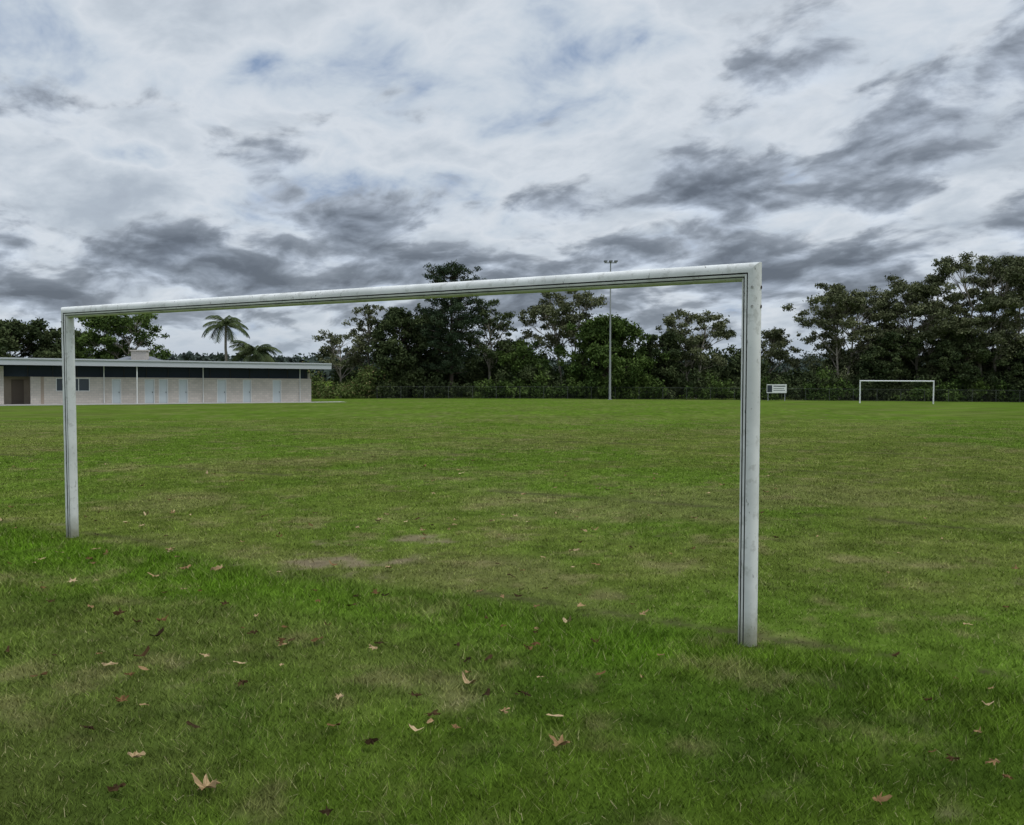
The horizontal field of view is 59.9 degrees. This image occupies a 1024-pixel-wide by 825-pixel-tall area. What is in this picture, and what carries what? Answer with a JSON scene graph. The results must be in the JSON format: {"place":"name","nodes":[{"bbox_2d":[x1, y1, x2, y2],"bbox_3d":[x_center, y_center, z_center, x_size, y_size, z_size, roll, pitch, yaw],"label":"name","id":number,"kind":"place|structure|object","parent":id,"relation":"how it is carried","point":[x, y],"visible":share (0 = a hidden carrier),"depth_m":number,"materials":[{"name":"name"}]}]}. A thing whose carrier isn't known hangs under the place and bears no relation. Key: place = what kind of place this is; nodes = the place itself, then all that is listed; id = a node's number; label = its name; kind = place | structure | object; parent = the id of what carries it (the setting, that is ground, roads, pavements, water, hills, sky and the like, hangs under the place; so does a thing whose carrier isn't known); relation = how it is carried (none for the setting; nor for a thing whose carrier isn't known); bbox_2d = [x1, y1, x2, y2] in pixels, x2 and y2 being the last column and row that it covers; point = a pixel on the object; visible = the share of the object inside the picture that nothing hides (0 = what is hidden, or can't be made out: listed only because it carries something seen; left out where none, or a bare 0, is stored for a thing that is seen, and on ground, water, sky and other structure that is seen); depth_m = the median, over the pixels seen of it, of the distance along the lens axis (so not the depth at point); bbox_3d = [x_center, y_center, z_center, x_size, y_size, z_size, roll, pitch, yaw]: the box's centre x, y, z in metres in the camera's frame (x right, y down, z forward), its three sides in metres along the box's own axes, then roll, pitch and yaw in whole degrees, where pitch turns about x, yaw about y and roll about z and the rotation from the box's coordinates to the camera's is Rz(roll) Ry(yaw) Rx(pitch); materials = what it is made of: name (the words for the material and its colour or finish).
{"place":"outdoors","nodes":[
{"label":"outdoors","id":0,"kind":"place"},
{"bbox_2d":[34,365,275,368],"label":"soffit","id":1,"kind":"structure","parent":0,"point":[133,366],"depth_m":81.35,"materials":[{"name":"white paint"}]},
{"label":"roof slab","id":2,"kind":"object","parent":1,"relation":"on","visible":0},
{"bbox_2d":[0,359,330,368],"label":"fascia","id":3,"kind":"structure","parent":2,"relation":"attached to","point":[148,364],"depth_m":77.96,"materials":[{"name":"paint"}]},
{"bbox_2d":[0,357,331,364],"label":"gutter","id":4,"kind":"object","parent":3,"relation":"attached to","point":[163,360],"visible":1,"depth_m":77.89,"materials":[{"name":"paint"}]},
{"bbox_2d":[0,381,1023,824],"bbox_3d":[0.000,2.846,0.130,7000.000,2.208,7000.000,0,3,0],"label":"ground","id":5,"kind":"structure","parent":0,"point":[524,411],"depth_m":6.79,"materials":[{"name":"green plant"}]},
{"bbox_2d":[0,366,40,403],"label":"brick piers","id":6,"kind":"structure","parent":5,"relation":"on","point":[35,390],"depth_m":73.36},
{"bbox_2d":[4,376,43,403],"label":"recessed wall","id":7,"kind":"structure","parent":5,"relation":"on","point":[7,392],"depth_m":73.84,"materials":[{"name":"brown brick"}]},
{"bbox_2d":[11,380,23,403],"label":"recess doors","id":8,"kind":"structure","parent":7,"relation":"attached to","point":[17,389],"depth_m":74.11,"materials":[{"name":"brown wood"}]},
{"bbox_2d":[0,317,61,357],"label":"dense tree","id":9,"kind":"object","parent":5,"relation":"on","point":[14,334],"visible":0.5,"depth_m":102.18,"materials":[{"name":"green plant"}]},
{"bbox_2d":[14,327,122,358],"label":"dense tree","id":10,"kind":"object","parent":5,"relation":"on","point":[54,335],"visible":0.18,"depth_m":105.40,"materials":[{"name":"green plant"}]},
{"bbox_2d":[75,314,173,359],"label":"eucalyptus tree","id":11,"kind":"object","parent":5,"relation":"on","point":[109,325],"visible":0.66,"depth_m":104.35,"materials":[{"name":"green plant"}]},
{"bbox_2d":[0,401,340,405],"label":"concrete apron","id":12,"kind":"object","parent":5,"relation":"on","point":[139,403],"visible":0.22,"depth_m":77.18,"materials":[{"name":"grey concrete"}]},
{"bbox_2d":[136,367,137,403],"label":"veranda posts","id":13,"kind":"object","parent":12,"relation":"on","point":[137,383],"visible":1,"depth_m":76.97,"materials":[{"name":"white metal"}]},
{"bbox_2d":[44,373,310,403],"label":"brick walls","id":14,"kind":"structure","parent":5,"relation":"on","point":[295,390],"depth_m":80.88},
{"bbox_2d":[57,379,88,390],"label":"window","id":15,"kind":"structure","parent":14,"relation":"attached to","point":[83,384],"depth_m":75.53,"materials":[{"name":"grey glass"}]},
{"bbox_2d":[0,365,306,378],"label":"clerestory","id":16,"kind":"object","parent":14,"relation":"on","point":[83,371],"visible":1,"depth_m":79.23,"materials":[{"name":"black glass"}]},
{"bbox_2d":[1,365,305,378],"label":"clerestory mullions","id":17,"kind":"object","parent":16,"relation":"attached to","point":[168,372],"visible":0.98,"depth_m":79.82,"materials":[{"name":"metal"}]},
{"bbox_2d":[103,366,203,402],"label":"downpipes","id":18,"kind":"object","parent":14,"relation":"attached to","point":[104,385],"visible":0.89,"depth_m":76.47,"materials":[{"name":"white metal"}]},
{"bbox_2d":[56,378,280,402],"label":"frames","id":19,"kind":"structure","parent":14,"relation":"attached to","point":[167,388],"depth_m":79.27,"materials":[{"name":"white metal"}]},
{"bbox_2d":[112,379,279,402],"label":"doors","id":20,"kind":"structure","parent":19,"relation":"in","point":[149,390],"depth_m":80.39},
{"bbox_2d":[202,315,249,360],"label":"palm tree","id":21,"kind":"object","parent":5,"relation":"on","point":[231,322],"visible":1,"depth_m":99.34,"materials":[{"name":"green plant"}]},
{"bbox_2d":[228,340,281,361],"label":"palm tree","id":22,"kind":"object","parent":5,"relation":"on","point":[257,352],"visible":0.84,"depth_m":98.93,"materials":[{"name":"green plant"}]},
{"bbox_2d":[312,329,372,396],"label":"eucalyptus tree","id":23,"kind":"object","parent":5,"relation":"on","point":[357,347],"visible":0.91,"depth_m":117.76,"materials":[{"name":"green plant"}]},
{"bbox_2d":[299,357,392,398],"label":"garden shrubs","id":24,"kind":"object","parent":5,"relation":"on","point":[320,389],"visible":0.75,"depth_m":112.38,"materials":[{"name":"green plant"}]},
{"bbox_2d":[342,304,384,392],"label":"eucalyptus tree","id":25,"kind":"object","parent":5,"relation":"on","point":[368,311],"visible":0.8,"depth_m":117.97,"materials":[{"name":"green plant"}]},
{"bbox_2d":[360,306,441,397],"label":"dense tree","id":26,"kind":"object","parent":5,"relation":"on","point":[402,363],"visible":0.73,"depth_m":115.39,"materials":[{"name":"green plant"}]},
{"bbox_2d":[61,262,761,646],"bbox_3d":[-1.585,0.265,7.546,7.376,2.596,0.120,2,3,31],"label":"football goal","id":27,"kind":"object","parent":5,"relation":"on","point":[749,276],"visible":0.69,"depth_m":6.17,"materials":[{"name":"white paint"}]},
{"bbox_2d":[397,303,460,395],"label":"dense tree","id":28,"kind":"object","parent":5,"relation":"on","point":[428,321],"visible":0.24,"depth_m":118.91,"materials":[{"name":"green plant"}]},
{"bbox_2d":[411,259,490,397],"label":"dense tree","id":29,"kind":"object","parent":5,"relation":"on","point":[452,345],"visible":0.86,"depth_m":115.31,"materials":[{"name":"green plant"}]},
{"bbox_2d":[8,347,924,381],"bbox_3d":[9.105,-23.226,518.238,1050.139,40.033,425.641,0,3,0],"label":"distant trees","id":30,"kind":"object","parent":5,"relation":"on","point":[188,356],"visible":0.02,"depth_m":322.85,"materials":[{"name":"green plant"}]},
{"bbox_2d":[459,298,524,396],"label":"eucalyptus tree","id":31,"kind":"object","parent":5,"relation":"on","point":[489,352],"visible":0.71,"depth_m":118.06,"materials":[{"name":"green plant"}]},
{"bbox_2d":[0,449,1018,815],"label":"fallen leaves","id":32,"kind":"object","parent":5,"relation":"on","point":[366,741],"visible":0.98,"depth_m":5.23,"materials":[{"name":"brown plant"}]},
{"bbox_2d":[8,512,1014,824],"bbox_3d":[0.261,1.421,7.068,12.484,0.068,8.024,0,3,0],"label":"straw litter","id":33,"kind":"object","parent":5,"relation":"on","point":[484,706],"visible":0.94,"depth_m":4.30,"materials":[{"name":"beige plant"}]},
{"bbox_2d":[492,338,560,397],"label":"dense tree","id":34,"kind":"object","parent":5,"relation":"on","point":[522,355],"visible":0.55,"depth_m":116.07,"materials":[{"name":"green plant"}]},
{"bbox_2d":[518,290,619,383],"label":"eucalyptus tree","id":35,"kind":"object","parent":5,"relation":"on","point":[556,320],"visible":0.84,"depth_m":119.40,"materials":[{"name":"green plant"}]},
{"bbox_2d":[548,313,669,398],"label":"dense tree","id":36,"kind":"object","parent":5,"relation":"on","point":[594,337],"visible":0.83,"depth_m":113.67,"materials":[{"name":"green plant"}]},
{"bbox_2d":[604,260,617,399],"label":"floodlight pole","id":37,"kind":"object","parent":5,"relation":"on","point":[610,261],"visible":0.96,"depth_m":107.65,"materials":[{"name":"metal"}]},
{"bbox_2d":[615,329,690,398],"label":"dense tree","id":38,"kind":"object","parent":5,"relation":"on","point":[665,369],"visible":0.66,"depth_m":115.40,"materials":[{"name":"green plant"}]},
{"bbox_2d":[330,325,1019,399],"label":"background trees","id":39,"kind":"object","parent":5,"relation":"on","point":[731,371],"visible":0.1,"depth_m":122.29,"materials":[{"name":"green plant"}]},
{"bbox_2d":[361,359,1023,401],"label":"shrubs","id":40,"kind":"object","parent":5,"relation":"on","point":[402,390],"visible":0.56,"depth_m":114.79,"materials":[{"name":"green plant"}]},
{"bbox_2d":[649,309,736,398],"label":"eucalyptus tree","id":41,"kind":"object","parent":5,"relation":"on","point":[696,345],"visible":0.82,"depth_m":117.24,"materials":[{"name":"green plant"}]},
{"bbox_2d":[378,386,1023,401],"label":"chain link fence","id":42,"kind":"object","parent":5,"relation":"on","point":[732,390],"visible":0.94,"depth_m":112.00,"materials":[{"name":"metal"}]},
{"bbox_2d":[471,366,1023,401],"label":"vine shrubs","id":43,"kind":"object","parent":5,"relation":"on","point":[643,383],"visible":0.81,"depth_m":113.42,"materials":[{"name":"green plant"}]},
{"bbox_2d":[767,384,786,400],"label":"notice sign","id":44,"kind":"object","parent":5,"relation":"on","point":[776,388],"visible":0.9,"depth_m":107.44,"materials":[{"name":"metal"}]},
{"bbox_2d":[761,327,808,378],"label":"eucalyptus tree","id":45,"kind":"object","parent":5,"relation":"on","point":[774,338],"visible":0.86,"depth_m":123.87,"materials":[{"name":"green plant"}]},
{"bbox_2d":[780,282,907,399],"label":"eucalyptus tree","id":46,"kind":"object","parent":5,"relation":"on","point":[829,320],"visible":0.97,"depth_m":117.78,"materials":[{"name":"green plant"}]},
{"bbox_2d":[840,330,923,400],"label":"dense tree","id":47,"kind":"object","parent":5,"relation":"on","point":[898,345],"visible":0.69,"depth_m":115.89,"materials":[{"name":"green plant"}]},
{"bbox_2d":[859,380,933,403],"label":"football goal","id":48,"kind":"object","parent":5,"relation":"on","point":[889,381],"visible":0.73,"depth_m":93.90,"materials":[{"name":"white metal"}]},
{"bbox_2d":[857,271,992,399],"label":"eucalyptus tree","id":49,"kind":"object","parent":5,"relation":"on","point":[919,301],"visible":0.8,"depth_m":117.34,"materials":[{"name":"green plant"}]},
{"bbox_2d":[909,326,1011,401],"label":"dense tree","id":50,"kind":"object","parent":5,"relation":"on","point":[968,372],"visible":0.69,"depth_m":115.00,"materials":[{"name":"green plant"}]},
{"bbox_2d":[931,251,1023,400],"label":"eucalyptus tree","id":51,"kind":"object","parent":5,"relation":"on","point":[1007,329],"visible":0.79,"depth_m":115.64,"materials":[{"name":"green plant"}]},
{"bbox_2d":[985,343,1023,401],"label":"dense tree","id":52,"kind":"object","parent":5,"relation":"on","point":[1016,366],"visible":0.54,"depth_m":114.52,"materials":[{"name":"green plant"}]},
{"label":"walls","id":53,"kind":"object","parent":5,"relation":"on","visible":0},
{"bbox_2d":[119,356,159,359],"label":"roof","id":54,"kind":"structure","parent":53,"relation":"on","point":[129,358],"depth_m":99.18,"materials":[{"name":"metal"}]},
{"bbox_2d":[130,350,149,359],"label":"chimney","id":55,"kind":"object","parent":54,"relation":"on","point":[139,354],"visible":0.82,"depth_m":98.22,"materials":[{"name":"beige concrete"}]},
{"bbox_2d":[0,0,1023,363],"label":"sky","id":56,"kind":"structure","parent":0,"point":[151,150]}
]}

